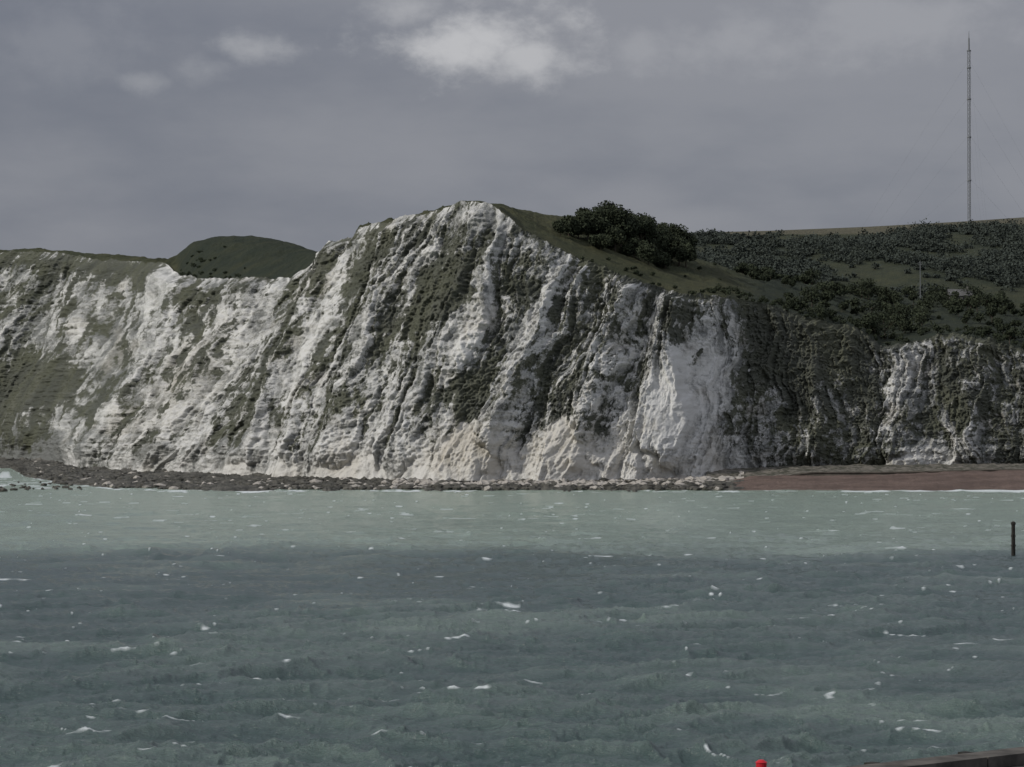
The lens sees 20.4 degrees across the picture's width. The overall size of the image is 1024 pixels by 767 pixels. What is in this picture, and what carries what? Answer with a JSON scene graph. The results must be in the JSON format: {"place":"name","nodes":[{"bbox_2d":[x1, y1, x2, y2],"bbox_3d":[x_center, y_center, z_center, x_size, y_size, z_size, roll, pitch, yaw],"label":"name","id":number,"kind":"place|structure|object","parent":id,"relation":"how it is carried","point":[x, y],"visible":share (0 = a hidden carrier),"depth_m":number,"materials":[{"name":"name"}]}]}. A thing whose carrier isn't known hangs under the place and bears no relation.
{"place":"outdoors","nodes":[
{"label":"outdoors","id":0,"kind":"place"},
{"bbox_2d":[0,457,743,491],"bbox_3d":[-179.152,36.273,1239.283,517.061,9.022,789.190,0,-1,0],"label":"rocky foreshore","id":1,"kind":"structure","parent":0,"point":[18,465],"depth_m":946.54,"materials":[{"name":"grey stone"}]},
{"bbox_2d":[20,458,729,490],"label":"shore boulders","id":2,"kind":"object","parent":1,"relation":"on","point":[653,483],"visible":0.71,"depth_m":901.05,"materials":[{"name":"grey stone"}]},
{"bbox_2d":[0,468,1023,766],"bbox_3d":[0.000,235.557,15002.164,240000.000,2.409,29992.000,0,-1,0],"label":"sea","id":3,"kind":"structure","parent":0,"point":[496,628],"depth_m":281.84,"materials":[{"name":"teal liquid"}]},
{"bbox_2d":[0,479,120,491],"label":"sea rocks","id":4,"kind":"object","parent":3,"relation":"in","point":[3,489],"visible":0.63,"depth_m":902.62,"materials":[{"name":"grey stone"}]},
{"bbox_2d":[1011,521,1015,555],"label":"marker post","id":5,"kind":"object","parent":3,"relation":"in","point":[1013,535],"visible":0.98,"depth_m":445.40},
{"bbox_2d":[0,200,1023,480],"bbox_3d":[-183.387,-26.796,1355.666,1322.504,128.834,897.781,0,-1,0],"label":"chalk cliff","id":6,"kind":"structure","parent":0,"point":[468,340],"depth_m":982.49,"materials":[{"name":"white stone"}]},
{"bbox_2d":[0,201,1023,349],"bbox_3d":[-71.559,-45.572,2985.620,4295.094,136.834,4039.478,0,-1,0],"label":"hillside","id":7,"kind":"structure","parent":0,"point":[268,258],"depth_m":1158.84,"materials":[{"name":"green plant"}]},
{"bbox_2d":[179,245,1023,348],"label":"scrub bushes","id":8,"kind":"object","parent":7,"relation":"on","point":[900,337],"visible":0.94,"depth_m":1025.67,"materials":[{"name":"green plant"}]},
{"bbox_2d":[552,200,697,267],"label":"tree grove","id":9,"kind":"object","parent":7,"relation":"on","point":[662,244],"visible":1,"depth_m":1014.91,"materials":[{"name":"green plant"}]},
{"bbox_2d":[682,218,1023,298],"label":"distant woodland","id":10,"kind":"object","parent":7,"relation":"on","point":[1001,261],"visible":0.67,"depth_m":1760.36,"materials":[{"name":"green plant"}]},
{"bbox_2d":[733,262,1023,343],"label":"woodland","id":11,"kind":"object","parent":7,"relation":"on","point":[898,313],"visible":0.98,"depth_m":1114.82,"materials":[{"name":"green plant"}]},
{"bbox_2d":[920,267,920,298],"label":"telegraph pole","id":12,"kind":"object","parent":7,"relation":"on","point":[920,282],"visible":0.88,"depth_m":1251.15,"materials":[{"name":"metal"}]},
{"bbox_2d":[866,38,1023,222],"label":"radio mast","id":13,"kind":"object","parent":7,"relation":"on","point":[969,151],"visible":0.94,"depth_m":1987.80,"materials":[{"name":"metal"}]},
{"bbox_2d":[947,287,972,301],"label":"cottage","id":14,"kind":"structure","parent":7,"relation":"on","point":[962,294],"depth_m":1239.16,"materials":[{"name":"stone"}]},
{"bbox_2d":[0,0,1023,258],"label":"sky","id":15,"kind":"structure","parent":0,"point":[153,129],"materials":[{"name":"grey"}]},
{"bbox_2d":[755,759,766,766],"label":"navigation light","id":16,"kind":"object","parent":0,"point":[761,763],"visible":1,"depth_m":87.26,"materials":[{"name":"red paint"}]},
{"bbox_2d":[706,463,1023,479],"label":"undercliff bank","id":17,"kind":"structure","parent":0,"point":[774,471],"depth_m":949.98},
{"bbox_2d":[848,763,902,766],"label":"coping","id":18,"kind":"object","parent":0,"point":[876,765],"visible":1,"depth_m":91.72,"materials":[{"name":"grey concrete"}]},
{"bbox_2d":[728,470,1023,490],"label":"shingle beach","id":19,"kind":"structure","parent":0,"point":[978,480],"depth_m":896.84,"materials":[{"name":"brown gravel"}]},
{"bbox_2d":[789,469,1023,475],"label":"sea wall","id":20,"kind":"structure","parent":19,"relation":"on","point":[846,473],"depth_m":921.07,"materials":[{"name":"grey concrete"}]},
{"bbox_2d":[879,754,986,766],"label":"coping","id":21,"kind":"object","parent":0,"point":[957,760],"visible":1,"depth_m":93.08,"materials":[{"name":"grey concrete"}]},
{"bbox_2d":[962,747,1023,766],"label":"coping","id":22,"kind":"object","parent":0,"point":[1008,757],"visible":0.78,"depth_m":94.79,"materials":[{"name":"grey concrete"}]}
]}

